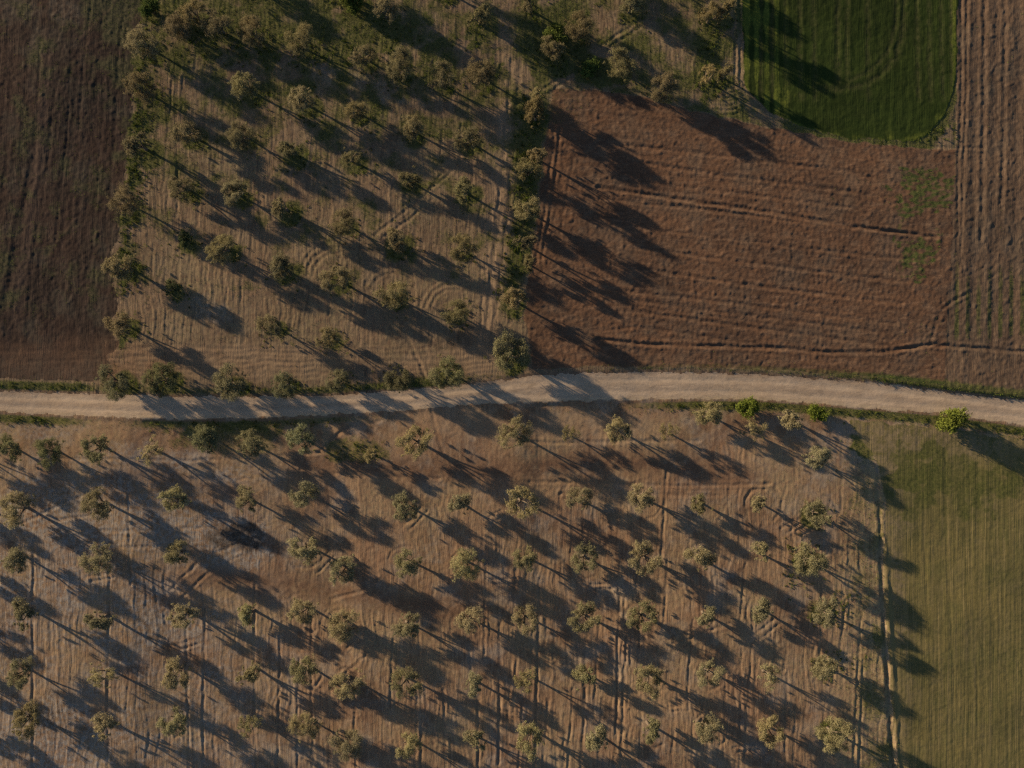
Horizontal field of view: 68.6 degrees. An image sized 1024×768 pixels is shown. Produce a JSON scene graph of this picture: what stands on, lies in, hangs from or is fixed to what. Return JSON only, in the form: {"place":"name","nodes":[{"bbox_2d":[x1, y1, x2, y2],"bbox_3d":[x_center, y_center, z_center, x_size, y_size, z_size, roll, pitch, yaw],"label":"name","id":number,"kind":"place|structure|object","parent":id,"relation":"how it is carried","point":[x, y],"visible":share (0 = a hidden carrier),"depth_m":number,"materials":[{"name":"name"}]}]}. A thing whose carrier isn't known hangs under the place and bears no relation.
{"place":"outdoors","nodes":[
{"label":"outdoors","id":0,"kind":"place"},
{"bbox_2d":[0,0,140,381],"bbox_3d":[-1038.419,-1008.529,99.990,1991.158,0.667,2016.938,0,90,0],"label":"ploughed field","id":1,"kind":"structure","parent":0,"point":[73,338],"depth_m":100.04,"materials":[{"name":"soil"}]},
{"bbox_2d":[0,0,1023,767],"bbox_3d":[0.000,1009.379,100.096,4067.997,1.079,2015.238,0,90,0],"label":"grove ground","id":2,"kind":"structure","parent":0,"point":[236,557],"depth_m":100.08,"materials":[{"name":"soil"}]},
{"bbox_2d":[0,546,29,574],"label":"olive tree","id":3,"kind":"object","parent":2,"relation":"on","point":[14,557],"visible":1,"depth_m":97.31,"materials":[{"name":"green plant"}]},
{"bbox_2d":[0,491,37,530],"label":"olive tree","id":4,"kind":"object","parent":2,"relation":"on","point":[10,514],"visible":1,"depth_m":97.58,"materials":[{"name":"green plant"}]},
{"bbox_2d":[5,655,34,689],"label":"olive tree","id":5,"kind":"object","parent":2,"relation":"on","point":[20,680],"visible":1,"depth_m":97.77,"materials":[{"name":"green plant"}]},
{"bbox_2d":[10,596,38,631],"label":"olive tree","id":6,"kind":"object","parent":2,"relation":"on","point":[21,610],"visible":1,"depth_m":97.24,"materials":[{"name":"green plant"}]},
{"bbox_2d":[11,698,40,741],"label":"olive tree","id":7,"kind":"object","parent":2,"relation":"on","point":[29,729],"visible":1,"depth_m":97.78,"materials":[{"name":"green plant"}]},
{"bbox_2d":[32,437,65,469],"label":"olive tree","id":8,"kind":"object","parent":2,"relation":"on","point":[56,451],"visible":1,"depth_m":97.76,"materials":[{"name":"green plant"}]},
{"bbox_2d":[77,541,113,576],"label":"olive tree","id":9,"kind":"object","parent":2,"relation":"on","point":[95,564],"visible":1,"depth_m":97.38,"materials":[{"name":"green plant"}]},
{"bbox_2d":[78,433,112,465],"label":"olive tree","id":10,"kind":"object","parent":2,"relation":"on","point":[92,456],"visible":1,"depth_m":97.66,"materials":[{"name":"green plant"}]},
{"bbox_2d":[79,486,114,523],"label":"olive tree","id":11,"kind":"object","parent":2,"relation":"on","point":[101,510],"visible":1,"depth_m":97.54,"materials":[{"name":"green plant"}]},
{"bbox_2d":[90,712,120,740],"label":"olive tree","id":12,"kind":"object","parent":2,"relation":"on","point":[108,722],"visible":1,"depth_m":97.64,"materials":[{"name":"green plant"}]},
{"bbox_2d":[155,705,188,737],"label":"olive tree","id":13,"kind":"object","parent":2,"relation":"on","point":[170,727],"visible":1,"depth_m":97.60,"materials":[{"name":"green plant"}]},
{"bbox_2d":[157,484,191,512],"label":"olive tree","id":14,"kind":"object","parent":2,"relation":"on","point":[182,501],"visible":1,"depth_m":97.97,"materials":[{"name":"green plant"}]},
{"bbox_2d":[162,539,188,564],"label":"olive tree","id":15,"kind":"object","parent":2,"relation":"on","point":[172,557],"visible":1,"depth_m":98.04,"materials":[{"name":"green plant"}]},
{"bbox_2d":[161,656,191,690],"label":"olive tree","id":16,"kind":"object","parent":2,"relation":"on","point":[171,666],"visible":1,"depth_m":97.92,"materials":[{"name":"green plant"}]},
{"bbox_2d":[165,602,201,629],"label":"olive tree","id":17,"kind":"object","parent":2,"relation":"on","point":[179,615],"visible":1,"depth_m":97.96,"materials":[{"name":"green plant"}]},
{"bbox_2d":[188,424,219,453],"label":"olive tree","id":18,"kind":"object","parent":2,"relation":"on","point":[209,439],"visible":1,"depth_m":97.53,"materials":[{"name":"green plant"}]},
{"bbox_2d":[235,427,268,461],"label":"olive tree","id":19,"kind":"object","parent":2,"relation":"on","point":[258,442],"visible":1,"depth_m":98.15,"materials":[{"name":"green plant"}]},
{"bbox_2d":[284,422,316,454],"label":"olive tree","id":20,"kind":"object","parent":2,"relation":"on","point":[298,439],"visible":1,"depth_m":97.58,"materials":[{"name":"green plant"}]},
{"bbox_2d":[285,536,320,565],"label":"olive tree","id":21,"kind":"object","parent":2,"relation":"on","point":[310,553],"visible":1,"depth_m":97.63,"materials":[{"name":"green plant"}]},
{"bbox_2d":[287,597,318,624],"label":"olive tree","id":22,"kind":"object","parent":2,"relation":"on","point":[294,609],"visible":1,"depth_m":98.10,"materials":[{"name":"green plant"}]},
{"bbox_2d":[287,478,319,507],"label":"olive tree","id":23,"kind":"object","parent":2,"relation":"on","point":[299,502],"visible":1,"depth_m":98.16,"materials":[{"name":"green plant"}]},
{"bbox_2d":[288,653,320,687],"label":"olive tree","id":24,"kind":"object","parent":2,"relation":"on","point":[299,672],"visible":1,"depth_m":97.98,"materials":[{"name":"green plant"}]},
{"bbox_2d":[286,710,323,742],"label":"olive tree","id":25,"kind":"object","parent":2,"relation":"on","point":[303,727],"visible":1,"depth_m":97.71,"materials":[{"name":"green plant"}]},
{"bbox_2d":[326,608,359,644],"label":"olive tree","id":26,"kind":"object","parent":2,"relation":"on","point":[336,629],"visible":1,"depth_m":97.54,"materials":[{"name":"green plant"}]},
{"bbox_2d":[329,553,357,586],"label":"olive tree","id":27,"kind":"object","parent":2,"relation":"on","point":[346,563],"visible":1,"depth_m":97.87,"materials":[{"name":"green plant"}]},
{"bbox_2d":[327,728,362,761],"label":"olive tree","id":28,"kind":"object","parent":2,"relation":"on","point":[345,749],"visible":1,"depth_m":97.69,"materials":[{"name":"green plant"}]},
{"bbox_2d":[326,668,366,700],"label":"olive tree","id":29,"kind":"object","parent":2,"relation":"on","point":[337,680],"visible":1,"depth_m":97.34,"materials":[{"name":"green plant"}]},
{"bbox_2d":[390,611,420,638],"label":"olive tree","id":30,"kind":"object","parent":2,"relation":"on","point":[409,630],"visible":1,"depth_m":97.95,"materials":[{"name":"green plant"}]},
{"bbox_2d":[391,490,420,521],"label":"olive tree","id":31,"kind":"object","parent":2,"relation":"on","point":[402,509],"visible":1,"depth_m":97.81,"materials":[{"name":"green plant"}]},
{"bbox_2d":[389,666,424,700],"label":"olive tree","id":32,"kind":"object","parent":2,"relation":"on","point":[411,689],"visible":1,"depth_m":97.62,"materials":[{"name":"green plant"}]},
{"bbox_2d":[393,547,422,578],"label":"olive tree","id":33,"kind":"object","parent":2,"relation":"on","point":[406,567],"visible":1,"depth_m":97.79,"materials":[{"name":"green plant"}]},
{"bbox_2d":[395,424,434,461],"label":"olive tree","id":34,"kind":"object","parent":2,"relation":"on","point":[409,449],"visible":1,"depth_m":97.21,"materials":[{"name":"green plant"}]},
{"bbox_2d":[450,547,484,582],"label":"olive tree","id":35,"kind":"object","parent":2,"relation":"on","point":[464,570],"visible":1,"depth_m":97.54,"materials":[{"name":"green plant"}]},
{"bbox_2d":[453,604,485,634],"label":"olive tree","id":36,"kind":"object","parent":2,"relation":"on","point":[467,624],"visible":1,"depth_m":98.11,"materials":[{"name":"green plant"}]},
{"bbox_2d":[1,0,1023,730],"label":"weeds","id":37,"kind":"object","parent":2,"relation":"on","point":[525,198],"visible":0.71,"depth_m":99.91,"materials":[{"name":"green plant"}]},
{"bbox_2d":[495,414,533,449],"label":"olive tree","id":38,"kind":"object","parent":2,"relation":"on","point":[525,430],"visible":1,"depth_m":97.22,"materials":[{"name":"green plant"}]},
{"bbox_2d":[504,484,541,520],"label":"olive tree","id":39,"kind":"object","parent":2,"relation":"on","point":[513,506],"visible":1,"depth_m":97.38,"materials":[{"name":"green plant"}]},
{"bbox_2d":[511,603,538,636],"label":"olive tree","id":40,"kind":"object","parent":2,"relation":"on","point":[530,614],"visible":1,"depth_m":98.07,"materials":[{"name":"green plant"}]},
{"bbox_2d":[516,720,544,761],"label":"olive tree","id":41,"kind":"object","parent":2,"relation":"on","point":[536,733],"visible":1,"depth_m":97.41,"materials":[{"name":"green plant"}]},
{"bbox_2d":[565,485,594,509],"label":"olive tree","id":42,"kind":"object","parent":2,"relation":"on","point":[580,498],"visible":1,"depth_m":98.37,"materials":[{"name":"green plant"}]},
{"bbox_2d":[566,601,601,632],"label":"olive tree","id":43,"kind":"object","parent":2,"relation":"on","point":[581,611],"visible":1,"depth_m":98.11,"materials":[{"name":"green plant"}]},
{"bbox_2d":[570,540,598,573],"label":"olive tree","id":44,"kind":"object","parent":2,"relation":"on","point":[592,553],"visible":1,"depth_m":98.32,"materials":[{"name":"green plant"}]},
{"bbox_2d":[585,723,607,751],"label":"olive tree","id":45,"kind":"object","parent":2,"relation":"on","point":[596,742],"visible":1,"depth_m":98.17,"materials":[{"name":"green plant"}]},
{"bbox_2d":[604,414,633,444],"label":"olive tree","id":46,"kind":"object","parent":2,"relation":"on","point":[615,428],"visible":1,"depth_m":97.87,"materials":[{"name":"green plant"}]},
{"bbox_2d":[625,483,656,513],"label":"olive tree","id":47,"kind":"object","parent":2,"relation":"on","point":[645,497],"visible":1,"depth_m":97.50,"materials":[{"name":"green plant"}]},
{"bbox_2d":[625,599,659,633],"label":"olive tree","id":48,"kind":"object","parent":2,"relation":"on","point":[652,615],"visible":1,"depth_m":97.87,"materials":[{"name":"green plant"}]},
{"bbox_2d":[628,539,663,576],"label":"olive tree","id":49,"kind":"object","parent":2,"relation":"on","point":[641,549],"visible":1,"depth_m":97.61,"materials":[{"name":"green plant"}]},
{"bbox_2d":[633,663,665,700],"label":"olive tree","id":50,"kind":"object","parent":2,"relation":"on","point":[647,671],"visible":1,"depth_m":97.20,"materials":[{"name":"green plant"}]},
{"bbox_2d":[683,544,718,571],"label":"olive tree","id":51,"kind":"object","parent":2,"relation":"on","point":[705,557],"visible":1,"depth_m":97.71,"materials":[{"name":"green plant"}]},
{"bbox_2d":[692,712,723,744],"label":"olive tree","id":52,"kind":"object","parent":2,"relation":"on","point":[704,729],"visible":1,"depth_m":97.77,"materials":[{"name":"green plant"}]},
{"bbox_2d":[692,400,723,425],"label":"olive tree","id":53,"kind":"object","parent":2,"relation":"on","point":[712,416],"visible":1,"depth_m":98.45,"materials":[{"name":"green plant"}]},
{"bbox_2d":[697,657,726,689],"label":"olive tree","id":54,"kind":"object","parent":2,"relation":"on","point":[702,670],"visible":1,"depth_m":97.73,"materials":[{"name":"green plant"}]},
{"bbox_2d":[756,714,785,750],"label":"olive tree","id":55,"kind":"object","parent":2,"relation":"on","point":[765,726],"visible":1,"depth_m":97.59,"materials":[{"name":"green plant"}]},
{"bbox_2d":[792,541,828,578],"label":"olive tree","id":56,"kind":"object","parent":2,"relation":"on","point":[812,564],"visible":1,"depth_m":97.00,"materials":[{"name":"green plant"}]},
{"bbox_2d":[800,498,831,529],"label":"olive tree","id":57,"kind":"object","parent":2,"relation":"on","point":[815,521],"visible":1,"depth_m":97.97,"materials":[{"name":"green plant"}]},
{"bbox_2d":[801,444,832,469],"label":"olive tree","id":58,"kind":"object","parent":2,"relation":"on","point":[824,455],"visible":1,"depth_m":98.03,"materials":[{"name":"green plant"}]},
{"bbox_2d":[808,655,838,680],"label":"olive tree","id":59,"kind":"object","parent":2,"relation":"on","point":[824,671],"visible":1,"depth_m":97.74,"materials":[{"name":"green plant"}]},
{"bbox_2d":[811,595,838,628],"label":"olive tree","id":60,"kind":"object","parent":2,"relation":"on","point":[830,616],"visible":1,"depth_m":97.34,"materials":[{"name":"green plant"}]},
{"bbox_2d":[811,716,857,754],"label":"olive tree","id":61,"kind":"object","parent":2,"relation":"on","point":[835,746],"visible":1,"depth_m":97.09,"materials":[{"name":"green plant"}]},
{"bbox_2d":[935,407,972,434],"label":"green bush","id":62,"kind":"object","parent":2,"relation":"on","point":[953,420],"visible":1,"depth_m":97.94,"materials":[{"name":"green plant"}]},
{"bbox_2d":[0,0,1023,399],"bbox_3d":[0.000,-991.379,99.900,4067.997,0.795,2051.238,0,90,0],"label":"grove ground","id":63,"kind":"structure","parent":0,"point":[214,306],"depth_m":99.99,"materials":[{"name":"soil"}]},
{"bbox_2d":[93,362,129,401],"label":"olive tree","id":64,"kind":"object","parent":63,"relation":"on","point":[110,384],"visible":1,"depth_m":97.70,"materials":[{"name":"green plant"}]},
{"bbox_2d":[102,312,133,337],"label":"olive tree","id":65,"kind":"object","parent":63,"relation":"on","point":[119,326],"visible":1,"depth_m":97.60,"materials":[{"name":"green plant"}]},
{"bbox_2d":[100,253,136,280],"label":"olive tree","id":66,"kind":"object","parent":63,"relation":"on","point":[115,267],"visible":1,"depth_m":97.80,"materials":[{"name":"green plant"}]},
{"bbox_2d":[105,181,144,216],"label":"olive tree","id":67,"kind":"object","parent":63,"relation":"on","point":[124,192],"visible":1,"depth_m":97.30,"materials":[{"name":"green plant"}]},
{"bbox_2d":[121,68,162,105],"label":"olive tree","id":68,"kind":"object","parent":63,"relation":"on","point":[143,95],"visible":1,"depth_m":97.45,"materials":[{"name":"green plant"}]},
{"bbox_2d":[122,24,162,61],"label":"olive tree","id":69,"kind":"object","parent":63,"relation":"on","point":[134,36],"visible":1,"depth_m":97.36,"materials":[{"name":"green plant"}]},
{"bbox_2d":[140,361,179,397],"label":"olive tree","id":70,"kind":"object","parent":63,"relation":"on","point":[152,380],"visible":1,"depth_m":97.69,"materials":[{"name":"green plant"}]},
{"bbox_2d":[162,11,194,42],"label":"olive tree","id":71,"kind":"object","parent":63,"relation":"on","point":[184,33],"visible":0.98,"depth_m":97.90,"materials":[{"name":"green plant"}]},
{"bbox_2d":[166,174,196,201],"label":"olive tree","id":72,"kind":"object","parent":63,"relation":"on","point":[174,184],"visible":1,"depth_m":98.15,"materials":[{"name":"green plant"}]},
{"bbox_2d":[169,120,205,144],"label":"olive tree","id":73,"kind":"object","parent":63,"relation":"on","point":[185,127],"visible":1,"depth_m":98.03,"materials":[{"name":"green plant"}]},
{"bbox_2d":[200,8,233,40],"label":"olive tree","id":74,"kind":"object","parent":63,"relation":"on","point":[211,29],"visible":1,"depth_m":97.37,"materials":[{"name":"green plant"}]},
{"bbox_2d":[202,233,239,264],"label":"olive tree","id":75,"kind":"object","parent":63,"relation":"on","point":[222,241],"visible":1,"depth_m":97.45,"materials":[{"name":"green plant"}]},
{"bbox_2d":[211,362,248,401],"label":"olive tree","id":76,"kind":"object","parent":63,"relation":"on","point":[224,382],"visible":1,"depth_m":97.77,"materials":[{"name":"green plant"}]},
{"bbox_2d":[220,179,247,207],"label":"olive tree","id":77,"kind":"object","parent":63,"relation":"on","point":[232,185],"visible":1,"depth_m":98.06,"materials":[{"name":"green plant"}]},
{"bbox_2d":[224,120,257,150],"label":"olive tree","id":78,"kind":"object","parent":63,"relation":"on","point":[236,128],"visible":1,"depth_m":97.84,"materials":[{"name":"green plant"}]},
{"bbox_2d":[228,71,259,99],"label":"olive tree","id":79,"kind":"object","parent":63,"relation":"on","point":[239,85],"visible":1,"depth_m":97.24,"materials":[{"name":"green plant"}]},
{"bbox_2d":[233,11,271,50],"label":"olive tree","id":80,"kind":"object","parent":63,"relation":"on","point":[247,30],"visible":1,"depth_m":97.48,"materials":[{"name":"green plant"}]},
{"bbox_2d":[269,252,294,280],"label":"olive tree","id":81,"kind":"object","parent":63,"relation":"on","point":[277,267],"visible":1,"depth_m":97.00,"materials":[{"name":"green plant"}]},
{"bbox_2d":[270,370,299,399],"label":"olive tree","id":82,"kind":"object","parent":63,"relation":"on","point":[282,385],"visible":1,"depth_m":98.17,"materials":[{"name":"green plant"}]},
{"bbox_2d":[283,22,316,58],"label":"olive tree","id":83,"kind":"object","parent":63,"relation":"on","point":[300,37],"visible":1,"depth_m":97.35,"materials":[{"name":"green plant"}]},
{"bbox_2d":[287,85,314,114],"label":"olive tree","id":84,"kind":"object","parent":63,"relation":"on","point":[301,101],"visible":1,"depth_m":97.10,"materials":[{"name":"green plant"}]},
{"bbox_2d":[316,265,351,291],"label":"olive tree","id":85,"kind":"object","parent":63,"relation":"on","point":[325,284],"visible":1,"depth_m":97.40,"materials":[{"name":"green plant"}]},
{"bbox_2d":[327,206,357,236],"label":"olive tree","id":86,"kind":"object","parent":63,"relation":"on","point":[340,228],"visible":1,"depth_m":97.89,"materials":[{"name":"green plant"}]},
{"bbox_2d":[372,278,410,309],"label":"olive tree","id":87,"kind":"object","parent":63,"relation":"on","point":[395,302],"visible":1,"depth_m":97.27,"materials":[{"name":"green plant"}]},
{"bbox_2d":[383,366,412,392],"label":"olive tree","id":88,"kind":"object","parent":63,"relation":"on","point":[401,383],"visible":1,"depth_m":97.48,"materials":[{"name":"green plant"}]},
{"bbox_2d":[383,45,413,84],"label":"olive tree","id":89,"kind":"object","parent":63,"relation":"on","point":[398,61],"visible":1,"depth_m":96.66,"materials":[{"name":"green plant"}]},
{"bbox_2d":[426,58,454,94],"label":"olive tree","id":90,"kind":"object","parent":63,"relation":"on","point":[450,77],"visible":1,"depth_m":97.22,"materials":[{"name":"green plant"}]},
{"bbox_2d":[427,355,464,388],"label":"olive tree","id":91,"kind":"object","parent":63,"relation":"on","point":[447,370],"visible":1,"depth_m":97.68,"materials":[{"name":"green plant"}]},
{"bbox_2d":[440,298,472,325],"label":"olive tree","id":92,"kind":"object","parent":63,"relation":"on","point":[450,317],"visible":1,"depth_m":97.30,"materials":[{"name":"green plant"}]},
{"bbox_2d":[446,232,478,262],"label":"olive tree","id":93,"kind":"object","parent":63,"relation":"on","point":[461,246],"visible":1,"depth_m":97.65,"materials":[{"name":"green plant"}]},
{"bbox_2d":[453,126,483,152],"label":"olive tree","id":94,"kind":"object","parent":63,"relation":"on","point":[468,136],"visible":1,"depth_m":97.67,"materials":[{"name":"green plant"}]},
{"bbox_2d":[464,57,496,88],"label":"olive tree","id":95,"kind":"object","parent":63,"relation":"on","point":[475,68],"visible":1,"depth_m":97.50,"materials":[{"name":"green plant"}]},
{"bbox_2d":[492,328,531,372],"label":"olive tree","id":96,"kind":"object","parent":63,"relation":"on","point":[508,352],"visible":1,"depth_m":97.21,"materials":[{"name":"green plant"}]},
{"bbox_2d":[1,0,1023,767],"bbox_3d":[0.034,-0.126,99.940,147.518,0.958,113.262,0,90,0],"label":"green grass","id":97,"kind":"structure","parent":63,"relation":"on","point":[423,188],"depth_m":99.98,"materials":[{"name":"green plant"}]},
{"bbox_2d":[512,195,540,221],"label":"olive tree","id":98,"kind":"object","parent":63,"relation":"on","point":[520,214],"visible":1,"depth_m":97.50,"materials":[{"name":"green plant"}]},
{"bbox_2d":[563,9,597,41],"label":"olive tree","id":99,"kind":"object","parent":63,"relation":"on","point":[583,21],"visible":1,"depth_m":97.76,"materials":[{"name":"green plant"}]},
{"bbox_2d":[602,46,637,81],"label":"olive tree","id":100,"kind":"object","parent":63,"relation":"on","point":[628,63],"visible":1,"depth_m":97.24,"materials":[{"name":"green plant"}]},
{"bbox_2d":[644,71,680,104],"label":"olive tree","id":101,"kind":"object","parent":63,"relation":"on","point":[665,84],"visible":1,"depth_m":97.20,"materials":[{"name":"green plant"}]},
{"bbox_2d":[0,371,1023,425],"bbox_3d":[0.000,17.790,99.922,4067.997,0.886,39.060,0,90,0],"label":"dirt road","id":102,"kind":"structure","parent":0,"point":[590,387],"depth_m":99.97,"materials":[{"name":"beige soil"}]},
{"bbox_2d":[523,89,955,385],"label":"ploughed field","id":103,"kind":"structure","parent":0,"point":[668,235],"depth_m":99.99,"materials":[{"name":"red soil"}]},
{"bbox_2d":[741,0,958,141],"bbox_3d":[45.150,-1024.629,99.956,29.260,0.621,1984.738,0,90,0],"label":"crop field","id":104,"kind":"structure","parent":0,"point":[871,69],"depth_m":99.99,"materials":[{"name":"green plant"}]},
{"bbox_2d":[850,419,1023,767],"bbox_3d":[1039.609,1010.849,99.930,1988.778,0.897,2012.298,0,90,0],"label":"crop field","id":105,"kind":"structure","parent":0,"point":[953,565],"depth_m":100.05,"materials":[{"name":"green plant"}]},
{"bbox_2d":[944,0,1023,393],"bbox_3d":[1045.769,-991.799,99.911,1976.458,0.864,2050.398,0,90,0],"label":"ploughed field","id":106,"kind":"structure","parent":0,"point":[988,207],"depth_m":99.96,"materials":[{"name":"soil"}]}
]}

